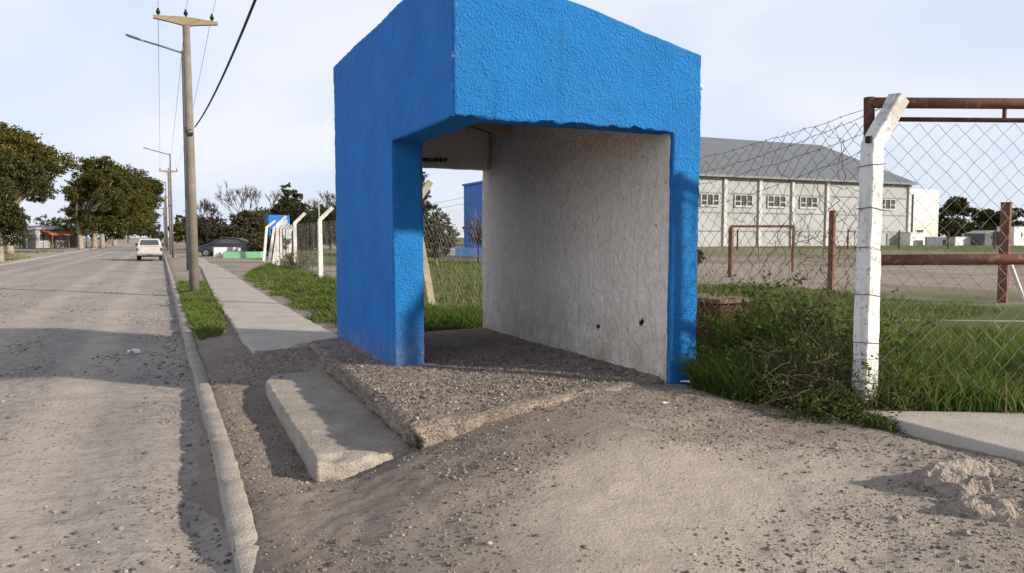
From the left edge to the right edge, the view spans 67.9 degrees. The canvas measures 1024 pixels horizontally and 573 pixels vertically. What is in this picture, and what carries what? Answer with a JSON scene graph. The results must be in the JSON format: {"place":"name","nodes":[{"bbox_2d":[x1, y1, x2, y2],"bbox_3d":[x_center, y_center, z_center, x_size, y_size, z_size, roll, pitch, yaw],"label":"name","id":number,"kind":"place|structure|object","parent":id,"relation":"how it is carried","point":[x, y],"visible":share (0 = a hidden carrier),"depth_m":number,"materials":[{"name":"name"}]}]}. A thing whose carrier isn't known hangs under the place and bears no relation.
{"place":"outdoors","nodes":[
{"label":"outdoors","id":0,"kind":"place"},
{"bbox_2d":[3,227,30,248],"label":"house","id":1,"kind":"structure","parent":0,"point":[18,246],"depth_m":101.48,"materials":[{"name":"white paint"}]},
{"bbox_2d":[4,250,63,260],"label":"verge grass","id":2,"kind":"structure","parent":0,"point":[7,256],"depth_m":63.63,"materials":[{"name":"green plant"}]},
{"bbox_2d":[27,225,86,247],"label":"house","id":3,"kind":"structure","parent":0,"point":[46,237],"depth_m":107.37,"materials":[{"name":"white paint"}]},
{"bbox_2d":[49,234,55,247],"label":"door","id":4,"kind":"structure","parent":3,"relation":"in","point":[54,238],"depth_m":107.94,"materials":[{"name":"brown wood"}]},
{"bbox_2d":[71,235,76,247],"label":"door","id":5,"kind":"structure","parent":3,"relation":"in","point":[73,237],"depth_m":111.70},
{"bbox_2d":[0,241,236,572],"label":"road","id":6,"kind":"structure","parent":0,"point":[76,447],"depth_m":6.46,"materials":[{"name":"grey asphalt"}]},
{"bbox_2d":[135,239,163,260],"bbox_3d":[-25.000,-2.567,52.449,1.800,1.475,4.610,-2,4,-25],"label":"pickup truck","id":7,"kind":"object","parent":6,"relation":"on","point":[148,247],"visible":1,"depth_m":50.78,"materials":[{"name":"beige paint"}]},
{"bbox_2d":[176,279,227,340],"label":"verge grass","id":8,"kind":"structure","parent":0,"point":[203,313],"depth_m":14.80,"materials":[{"name":"green plant"}]},
{"bbox_2d":[198,257,336,353],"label":"pavement","id":9,"kind":"structure","parent":0,"point":[260,322],"depth_m":13.38,"materials":[{"name":"concrete"}]},
{"bbox_2d":[243,261,480,327],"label":"verge grass","id":10,"kind":"structure","parent":0,"point":[260,274],"depth_m":21.11,"materials":[{"name":"green plant"}]},
{"bbox_2d":[423,258,482,329],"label":"field grass","id":11,"kind":"structure","parent":0,"point":[442,280],"depth_m":27.40,"materials":[{"name":"green plant"}]},
{"bbox_2d":[424,298,482,331],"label":"tall grass","id":12,"kind":"structure","parent":0,"point":[456,318],"depth_m":11.03,"materials":[{"name":"green plant"}]},
{"bbox_2d":[0,0,1023,237],"label":"sky","id":13,"kind":"structure","parent":0,"point":[71,74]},
{"bbox_2d":[3,238,1023,572],"bbox_3d":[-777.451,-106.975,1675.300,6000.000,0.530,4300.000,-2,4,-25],"label":"ground","id":14,"kind":"structure","parent":0,"point":[629,498],"depth_m":4.32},
{"bbox_2d":[0,176,21,210],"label":"street tree","id":15,"kind":"object","parent":14,"relation":"on","point":[5,188],"visible":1,"depth_m":42.89,"materials":[{"name":"green plant"}]},
{"bbox_2d":[0,147,61,262],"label":"street tree","id":16,"kind":"object","parent":14,"relation":"on","point":[23,173],"visible":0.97,"depth_m":45.09,"materials":[{"name":"green plant"}]},
{"bbox_2d":[0,121,80,253],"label":"street tree","id":17,"kind":"object","parent":14,"relation":"on","point":[15,140],"visible":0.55,"depth_m":69.78,"materials":[{"name":"green plant"}]},
{"bbox_2d":[33,214,73,229],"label":"tree","id":18,"kind":"object","parent":14,"relation":"on","point":[55,222],"visible":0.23,"depth_m":212.24,"materials":[{"name":"green plant"}]},
{"bbox_2d":[0,243,124,265],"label":"kerb","id":19,"kind":"structure","parent":14,"relation":"on","point":[12,262],"depth_m":59.18,"materials":[{"name":"concrete"}]},
{"bbox_2d":[59,164,136,249],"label":"street tree","id":20,"kind":"object","parent":14,"relation":"on","point":[100,191],"visible":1,"depth_m":93.48,"materials":[{"name":"green plant"}]},
{"bbox_2d":[58,155,150,247],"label":"street tree","id":21,"kind":"object","parent":14,"relation":"on","point":[135,204],"visible":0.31,"depth_m":108.67,"materials":[{"name":"green plant"}]},
{"bbox_2d":[75,176,163,246],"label":"street tree","id":22,"kind":"object","parent":14,"relation":"on","point":[149,208],"visible":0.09,"depth_m":124.43,"materials":[{"name":"green plant"}]},
{"bbox_2d":[112,177,164,245],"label":"street tree","id":23,"kind":"object","parent":14,"relation":"on","point":[158,187],"visible":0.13,"depth_m":142.90,"materials":[{"name":"green plant"}]},
{"bbox_2d":[125,219,156,243],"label":"street tree","id":24,"kind":"object","parent":14,"relation":"on","point":[146,233],"visible":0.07,"depth_m":191.86,"materials":[{"name":"green plant"}]},
{"bbox_2d":[146,221,163,240],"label":"tree","id":25,"kind":"object","parent":14,"relation":"on","point":[160,237],"visible":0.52,"depth_m":270.15,"materials":[{"name":"green plant"}]},
{"bbox_2d":[125,34,188,269],"bbox_3d":[-15.492,-5.746,33.372,2.351,10.256,0.254,-2,4,-23],"label":"street lamp","id":26,"kind":"object","parent":14,"relation":"on","point":[181,52],"visible":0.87,"depth_m":33.62,"materials":[{"name":"grey metal"}]},
{"bbox_2d":[148,178,167,250],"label":"street lamp","id":27,"kind":"object","parent":14,"relation":"on","point":[166,213],"visible":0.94,"depth_m":83.44,"materials":[{"name":"grey metal"}]},
{"bbox_2d":[143,147,173,257],"bbox_3d":[-25.620,-6.025,55.142,1.834,8.000,0.198,-2,4,-23],"label":"street lamp","id":28,"kind":"object","parent":14,"relation":"on","point":[172,235],"visible":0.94,"depth_m":55.41,"materials":[{"name":"grey metal"}]},
{"bbox_2d":[158,168,177,254],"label":"utility pole","id":29,"kind":"object","parent":14,"relation":"on","point":[169,208],"visible":0.98,"depth_m":65.33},
{"bbox_2d":[168,222,185,243],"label":"tree","id":30,"kind":"object","parent":14,"relation":"on","point":[177,227],"visible":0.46,"depth_m":154.43,"materials":[{"name":"green plant"}]},
{"bbox_2d":[153,8,217,291],"bbox_3d":[-8.564,-3.536,20.186,1.560,7.490,0.289,-2,4,-25],"label":"utility pole","id":31,"kind":"object","parent":14,"relation":"on","point":[186,23],"visible":1,"depth_m":20.12,"materials":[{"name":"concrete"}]},
{"bbox_2d":[194,0,256,127],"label":"overhead cable","id":32,"kind":"object","parent":31,"relation":"attached to","point":[239,38],"visible":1,"depth_m":10.97,"materials":[{"name":"black rubber"}]},
{"bbox_2d":[179,223,200,242],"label":"tree","id":33,"kind":"object","parent":14,"relation":"on","point":[182,236],"visible":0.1,"depth_m":116.63,"materials":[{"name":"green plant"}]},
{"bbox_2d":[174,214,207,240],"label":"tree","id":34,"kind":"object","parent":14,"relation":"on","point":[181,217],"visible":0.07,"depth_m":191.37,"materials":[{"name":"green plant"}]},
{"bbox_2d":[184,198,222,243],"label":"bare tree","id":35,"kind":"object","parent":14,"relation":"on","point":[206,206],"visible":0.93,"depth_m":85.06,"materials":[{"name":"brown plant"}]},
{"bbox_2d":[161,244,258,572],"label":"kerb","id":36,"kind":"structure","parent":14,"relation":"on","point":[242,534],"depth_m":5.01,"materials":[{"name":"concrete"}]},
{"bbox_2d":[197,216,227,246],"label":"bushy tree","id":37,"kind":"object","parent":14,"relation":"on","point":[216,229],"visible":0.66,"depth_m":88.02,"materials":[{"name":"green plant"}]},
{"bbox_2d":[198,238,252,255],"bbox_3d":[-21.562,-2.964,57.393,4.126,1.459,1.763,0,4,-7],"label":"parked car","id":38,"kind":"object","parent":14,"relation":"on","point":[206,250],"visible":0.47,"depth_m":56.59,"materials":[{"name":"blue paint"}]},
{"bbox_2d":[213,247,240,256],"bbox_3d":[-20.756,-2.472,55.363,1.900,0.780,0.300,-3,5,-35],"label":"utility cabinet","id":39,"kind":"object","parent":14,"relation":"on","point":[218,251],"visible":0.49,"depth_m":55.03,"materials":[{"name":"grey paint"}]},
{"bbox_2d":[223,251,262,257],"bbox_3d":[-18.382,-2.136,52.195,2.500,0.520,1.320,0,4,-7],"label":"planter","id":40,"kind":"object","parent":14,"relation":"on","point":[229,254],"visible":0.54,"depth_m":51.55,"materials":[{"name":"green paint"}]},
{"bbox_2d":[221,209,268,239],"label":"bushy tree","id":41,"kind":"object","parent":14,"relation":"on","point":[239,226],"visible":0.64,"depth_m":71.43,"materials":[{"name":"green plant"}]},
{"bbox_2d":[215,180,282,215],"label":"bare tree","id":42,"kind":"object","parent":14,"relation":"on","point":[274,198],"visible":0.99,"depth_m":84.23,"materials":[{"name":"brown plant"}]},
{"bbox_2d":[252,206,277,214],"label":"tree","id":43,"kind":"object","parent":14,"relation":"on","point":[265,210],"visible":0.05,"depth_m":179.65,"materials":[{"name":"green plant"}]},
{"bbox_2d":[244,232,291,256],"bbox_3d":[-17.555,-2.986,54.590,3.331,1.925,2.511,-2,4,-25],"label":"bushy tree","id":44,"kind":"object","parent":14,"relation":"on","point":[257,245],"visible":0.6,"depth_m":53.99,"materials":[{"name":"green plant"}]},
{"bbox_2d":[262,220,275,262],"bbox_3d":[-13.185,-2.399,41.261,0.537,2.512,0.150,5,-1,-25],"label":"fence post","id":45,"kind":"object","parent":14,"relation":"on","point":[265,240],"visible":0.96,"depth_m":41.12,"materials":[{"name":"white paint"}]},
{"bbox_2d":[268,227,274,261],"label":"fence post","id":46,"kind":"object","parent":14,"relation":"on","point":[270,248],"visible":0.69,"depth_m":41.98,"materials":[{"name":"white paint"}]},
{"bbox_2d":[266,215,289,236],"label":"kiosk","id":47,"kind":"object","parent":14,"relation":"on","point":[271,218],"visible":0.34,"depth_m":74.65,"materials":[{"name":"blue paint"}]},
{"bbox_2d":[272,219,287,263],"bbox_3d":[-11.996,-2.263,39.271,0.537,2.512,0.150,6,4,-25],"label":"fence post","id":48,"kind":"object","parent":14,"relation":"on","point":[280,225],"visible":0.51,"depth_m":39.16,"materials":[{"name":"white paint"}]},
{"bbox_2d":[275,215,286,264],"bbox_3d":[-10.794,-2.081,35.606,0.537,2.512,0.150,-2,4,-25],"label":"fence post","id":49,"kind":"object","parent":14,"relation":"on","point":[278,224],"visible":0.75,"depth_m":35.48,"materials":[{"name":"white paint"}]},
{"bbox_2d":[265,205,307,248],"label":"bushy tree","id":50,"kind":"object","parent":14,"relation":"on","point":[293,213],"visible":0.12,"depth_m":88.87,"materials":[{"name":"green plant"}]},
{"bbox_2d":[269,182,310,214],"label":"conifer","id":51,"kind":"object","parent":14,"relation":"on","point":[292,201],"visible":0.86,"depth_m":90.39,"materials":[{"name":"green plant"}]},
{"bbox_2d":[261,242,326,270],"bbox_3d":[-8.518,-1.184,30.608,2.397,1.322,2.335,2,4,29],"label":"bare shrub","id":52,"kind":"object","parent":14,"relation":"on","point":[291,263],"visible":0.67,"depth_m":30.35,"materials":[{"name":"green plant"}]},
{"bbox_2d":[293,212,305,267],"bbox_3d":[-8.651,-1.782,30.988,0.537,2.512,0.150,-2,4,-25],"label":"fence post","id":53,"kind":"object","parent":14,"relation":"on","point":[298,219],"visible":0.56,"depth_m":30.85,"materials":[{"name":"white paint"}]},
{"bbox_2d":[282,205,330,249],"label":"bushy tree","id":54,"kind":"object","parent":14,"relation":"on","point":[315,213],"visible":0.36,"depth_m":85.24,"materials":[{"name":"green plant"}]},
{"bbox_2d":[302,203,336,248],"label":"bushy tree","id":55,"kind":"object","parent":14,"relation":"on","point":[328,219],"visible":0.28,"depth_m":79.28,"materials":[{"name":"green plant"}]},
{"bbox_2d":[305,191,335,249],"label":"bare tree","id":56,"kind":"object","parent":14,"relation":"on","point":[329,201],"visible":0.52,"depth_m":86.69,"materials":[{"name":"plant"}]},
{"bbox_2d":[318,206,333,277],"bbox_3d":[-6.143,-1.401,25.109,0.537,2.512,0.150,-2,4,-25],"label":"fence post","id":57,"kind":"object","parent":14,"relation":"on","point":[320,242],"visible":0.91,"depth_m":24.98,"materials":[{"name":"white paint"}]},
{"bbox_2d":[266,372,413,481],"bbox_3d":[-1.540,1.152,6.421,0.815,0.323,3.339,-2,4,-25],"label":"concrete step","id":58,"kind":"object","parent":14,"relation":"on","point":[334,430],"visible":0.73,"depth_m":5.66,"materials":[{"name":"grey concrete"}]},
{"bbox_2d":[422,172,431,243],"bbox_3d":[-4.824,-3.441,38.169,2.009,4.928,2.031,-2,4,-25],"label":"bushy tree","id":59,"kind":"object","parent":14,"relation":"on","point":[427,195],"visible":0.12,"depth_m":37.98,"materials":[{"name":"green plant"}]},
{"bbox_2d":[422,180,434,304],"bbox_3d":[-1.637,-0.851,15.160,0.537,2.512,0.150,-12,5,-24],"label":"fence post","id":60,"kind":"object","parent":14,"relation":"on","point":[427,281],"visible":0.45,"depth_m":15.07,"materials":[{"name":"concrete"}]},
{"bbox_2d":[423,200,461,264],"bbox_3d":[-3.758,-2.638,37.887,2.409,3.324,1.900,0,4,2],"label":"bushy tree","id":61,"kind":"object","parent":14,"relation":"on","point":[443,233],"visible":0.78,"depth_m":37.61,"materials":[{"name":"green plant"}]},
{"bbox_2d":[456,247,481,257],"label":"wall","id":62,"kind":"structure","parent":14,"relation":"on","point":[462,249],"depth_m":55.23,"materials":[{"name":"blue paint"}]},
{"bbox_2d":[462,217,481,263],"bbox_3d":[-1.766,-2.430,40.292,1.569,2.558,1.772,3,5,40],"label":"sapling","id":63,"kind":"object","parent":14,"relation":"on","point":[477,233],"visible":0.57,"depth_m":40.06,"materials":[{"name":"green plant"}]},
{"bbox_2d":[462,181,482,247],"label":"blue building","id":64,"kind":"structure","parent":14,"relation":"on","point":[472,189],"depth_m":58.74,"materials":[{"name":"paint"}]},
{"bbox_2d":[307,0,703,451],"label":"bus shelter","id":65,"kind":"object","parent":14,"relation":"on","point":[570,129],"visible":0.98,"depth_m":6.91,"materials":[{"name":"blue paint"}]},
{"bbox_2d":[273,108,880,378],"bbox_3d":[-4.172,-1.173,20.812,0.299,2.424,33.249,-2,4,-25],"label":"chain link fence","id":66,"kind":"object","parent":14,"relation":"on","point":[309,261],"visible":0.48,"depth_m":6.90,"materials":[{"name":"metal"}]},
{"bbox_2d":[699,125,858,338],"bbox_3d":[2.226,-0.468,6.788,0.117,1.739,2.216,-2,4,-25],"label":"dead vine","id":67,"kind":"object","parent":66,"relation":"attached to","point":[809,244],"visible":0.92,"depth_m":6.29,"materials":[{"name":"brown plant"}]},
{"bbox_2d":[697,247,706,264],"bbox_3d":[5.519,-0.691,23.497,1.092,1.297,0.881,-2,4,-25],"label":"bushy tree","id":68,"kind":"object","parent":14,"relation":"on","point":[700,253],"visible":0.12,"depth_m":23.39,"materials":[{"name":"green plant"}]},
{"bbox_2d":[696,293,750,343],"bbox_3d":[2.160,0.487,8.234,0.480,0.765,0.840,-2,4,-25],"label":"rusty box","id":69,"kind":"object","parent":14,"relation":"on","point":[714,298],"visible":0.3,"depth_m":7.90,"materials":[{"name":"metal"}]},
{"bbox_2d":[728,228,733,276],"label":"steel post","id":70,"kind":"object","parent":14,"relation":"on","point":[731,242],"visible":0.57,"depth_m":26.50,"materials":[{"name":"metal"}]},
{"bbox_2d":[671,334,806,404],"bbox_3d":[1.691,0.658,6.619,1.157,0.488,2.102,-2,4,-25],"label":"grass tuft","id":71,"kind":"object","parent":14,"relation":"on","point":[706,376],"visible":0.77,"depth_m":6.01,"materials":[{"name":"green plant"}]},
{"bbox_2d":[730,225,794,271],"bbox_3d":[10.204,-1.534,31.058,2.622,1.950,0.100,0,4,2],"label":"goal frame","id":72,"kind":"object","parent":14,"relation":"on","point":[792,258],"visible":0.45,"depth_m":30.96,"materials":[{"name":"metal"}]},
{"bbox_2d":[684,269,899,383],"bbox_3d":[2.109,0.309,7.434,2.338,1.142,3.346,-2,4,-25],"label":"dry weed","id":73,"kind":"object","parent":14,"relation":"on","point":[698,331],"visible":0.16,"depth_m":6.97,"materials":[{"name":"green plant"}]},
{"bbox_2d":[697,137,917,246],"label":"gymnasium","id":74,"kind":"structure","parent":14,"relation":"on","point":[709,146],"depth_m":123.48,"materials":[{"name":"white paint"}]},
{"bbox_2d":[700,193,719,206],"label":"window","id":75,"kind":"structure","parent":74,"relation":"in","point":[708,199],"depth_m":114.46,"materials":[{"name":"white glass"}]},
{"bbox_2d":[734,194,752,207],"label":"window","id":76,"kind":"structure","parent":74,"relation":"in","point":[740,203],"depth_m":117.17,"materials":[{"name":"white glass"}]},
{"bbox_2d":[767,195,785,207],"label":"window","id":77,"kind":"structure","parent":74,"relation":"in","point":[782,202],"depth_m":120.04,"materials":[{"name":"white glass"}]},
{"bbox_2d":[799,196,817,208],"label":"window","id":78,"kind":"structure","parent":74,"relation":"in","point":[805,201],"depth_m":122.85,"materials":[{"name":"white glass"}]},
{"bbox_2d":[883,199,895,210],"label":"window","id":79,"kind":"structure","parent":74,"relation":"in","point":[887,203],"depth_m":130.68,"materials":[{"name":"white glass"}]},
{"bbox_2d":[887,233,898,244],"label":"door","id":80,"kind":"structure","parent":74,"relation":"in","point":[889,237],"depth_m":131.45,"materials":[{"name":"grey metal"}]},
{"bbox_2d":[678,269,939,406],"bbox_3d":[2.476,0.399,6.722,2.335,1.109,2.615,-2,4,-25],"label":"leafy weed","id":81,"kind":"object","parent":14,"relation":"on","point":[758,324],"visible":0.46,"depth_m":6.53,"materials":[{"name":"green plant"}]},
{"bbox_2d":[750,364,879,406],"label":"dry grass","id":82,"kind":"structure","parent":14,"relation":"on","point":[776,404],"depth_m":5.90,"materials":[{"name":"plant"}]},
{"bbox_2d":[713,301,945,425],"bbox_3d":[2.489,0.545,6.091,1.911,0.925,1.905,-2,4,-25],"label":"dry weed","id":83,"kind":"object","parent":14,"relation":"on","point":[808,382],"visible":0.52,"depth_m":5.78,"materials":[{"name":"green plant"}]},
{"bbox_2d":[774,374,887,427],"bbox_3d":[2.370,0.856,5.668,0.955,0.403,0.862,-2,4,-25],"label":"leafy weed","id":84,"kind":"object","parent":14,"relation":"on","point":[812,404],"visible":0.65,"depth_m":5.55,"materials":[{"name":"green plant"}]},
{"bbox_2d":[827,211,835,289],"bbox_3d":[8.334,-0.903,19.822,0.148,2.142,0.148,-4,5,-45],"label":"steel post","id":85,"kind":"object","parent":14,"relation":"on","point":[832,232],"visible":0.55,"depth_m":19.77,"materials":[{"name":"brown metal"}]},
{"bbox_2d":[840,407,905,434],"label":"leafy weed","id":86,"kind":"object","parent":14,"relation":"on","point":[869,418],"visible":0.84,"depth_m":5.33,"materials":[{"name":"green plant"}]},
{"bbox_2d":[850,93,908,407],"bbox_3d":[2.771,-0.206,5.723,0.396,2.480,0.144,-2,4,-25],"label":"fence post","id":87,"kind":"object","parent":14,"relation":"on","point":[866,328],"visible":0.94,"depth_m":5.63,"materials":[{"name":"white paint"}]},
{"bbox_2d":[863,96,1023,393],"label":"metal gate","id":88,"kind":"structure","parent":87,"relation":"attached to","point":[871,103],"depth_m":5.81,"materials":[{"name":"metal"}]},
{"bbox_2d":[838,360,962,412],"bbox_3d":[3.027,0.799,5.847,1.070,0.442,0.964,-2,4,-25],"label":"leafy weed","id":89,"kind":"object","parent":14,"relation":"on","point":[894,404],"visible":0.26,"depth_m":5.67,"materials":[{"name":"green plant"}]},
{"bbox_2d":[897,232,923,245],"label":"annex","id":90,"kind":"object","parent":14,"relation":"on","point":[906,238],"visible":0.71,"depth_m":130.70,"materials":[{"name":"white paint"}]},
{"bbox_2d":[821,450,1023,566],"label":"rubble crumbs","id":91,"kind":"object","parent":14,"relation":"on","point":[964,531],"visible":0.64,"depth_m":4.09,"materials":[{"name":"stone"}]},
{"bbox_2d":[910,189,938,244],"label":"white building","id":92,"kind":"structure","parent":14,"relation":"on","point":[926,200],"depth_m":139.16,"materials":[{"name":"paint"}]},
{"bbox_2d":[840,319,1023,321],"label":"edging","id":93,"kind":"object","parent":14,"relation":"on","point":[976,320],"visible":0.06,"depth_m":12.68,"materials":[{"name":"concrete"}]},
{"bbox_2d":[925,237,945,245],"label":"wall","id":94,"kind":"structure","parent":14,"relation":"on","point":[929,241],"depth_m":130.36,"materials":[{"name":"stone"}]},
{"bbox_2d":[938,218,950,236],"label":"pitch tree","id":95,"kind":"object","parent":14,"relation":"on","point":[940,230],"visible":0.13,"depth_m":149.30,"materials":[{"name":"green plant"}]},
{"bbox_2d":[911,456,1001,497],"bbox_3d":[2.530,1.122,4.320,0.519,0.317,0.402,1,-7,-3],"label":"concrete lump","id":96,"kind":"object","parent":14,"relation":"on","point":[964,475],"visible":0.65,"depth_m":4.24,"materials":[{"name":"grey concrete"}]},
{"bbox_2d":[938,196,979,243],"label":"pitch tree","id":97,"kind":"object","parent":14,"relation":"on","point":[953,210],"visible":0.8,"depth_m":149.13,"materials":[{"name":"green plant"}]},
{"bbox_2d":[954,237,970,245],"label":"wall","id":98,"kind":"structure","parent":14,"relation":"on","point":[960,240],"depth_m":131.16,"materials":[{"name":"grey paint"}]},
{"bbox_2d":[940,491,1018,522],"bbox_3d":[2.450,1.207,4.001,0.262,0.230,0.366,-9,12,-28],"label":"concrete lump","id":99,"kind":"object","parent":14,"relation":"on","point":[998,510],"visible":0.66,"depth_m":3.91,"materials":[{"name":"grey concrete"}]},
{"bbox_2d":[962,208,997,234],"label":"pitch tree","id":100,"kind":"object","parent":14,"relation":"on","point":[981,219],"visible":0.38,"depth_m":149.92,"materials":[{"name":"green plant"}]},
{"bbox_2d":[964,230,998,244],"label":"hut","id":101,"kind":"object","parent":14,"relation":"on","point":[979,237],"visible":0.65,"depth_m":131.18,"materials":[{"name":"grey paint"}]},
{"bbox_2d":[989,207,1023,227],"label":"pitch tree","id":102,"kind":"object","parent":14,"relation":"on","point":[1016,213],"visible":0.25,"depth_m":148.84,"materials":[{"name":"green plant"}]},
{"bbox_2d":[996,226,1023,245],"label":"shed","id":103,"kind":"structure","parent":14,"relation":"on","point":[1017,236],"depth_m":130.23,"materials":[{"name":"white paint"}]},
{"bbox_2d":[997,202,1023,302],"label":"steel post","id":104,"kind":"object","parent":14,"relation":"on","point":[1005,246],"visible":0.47,"depth_m":15.91,"materials":[{"name":"brown metal"}]},
{"bbox_2d":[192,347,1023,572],"bbox_3d":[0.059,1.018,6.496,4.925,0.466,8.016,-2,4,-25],"label":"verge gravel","id":105,"kind":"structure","parent":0,"point":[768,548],"depth_m":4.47,"materials":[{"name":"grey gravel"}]},
{"bbox_2d":[423,279,1005,328],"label":"field grass","id":106,"kind":"structure","parent":0,"point":[907,311],"depth_m":15.35,"materials":[{"name":"green plant"}]},
{"bbox_2d":[735,317,1023,413],"bbox_3d":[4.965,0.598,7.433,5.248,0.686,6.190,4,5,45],"label":"tall grass","id":107,"kind":"structure","parent":0,"point":[973,394],"depth_m":6.14,"materials":[{"name":"green plant"}]},
{"bbox_2d":[864,411,1023,462],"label":"pavement","id":108,"kind":"structure","parent":0,"point":[1000,434],"depth_m":5.07,"materials":[{"name":"concrete"}]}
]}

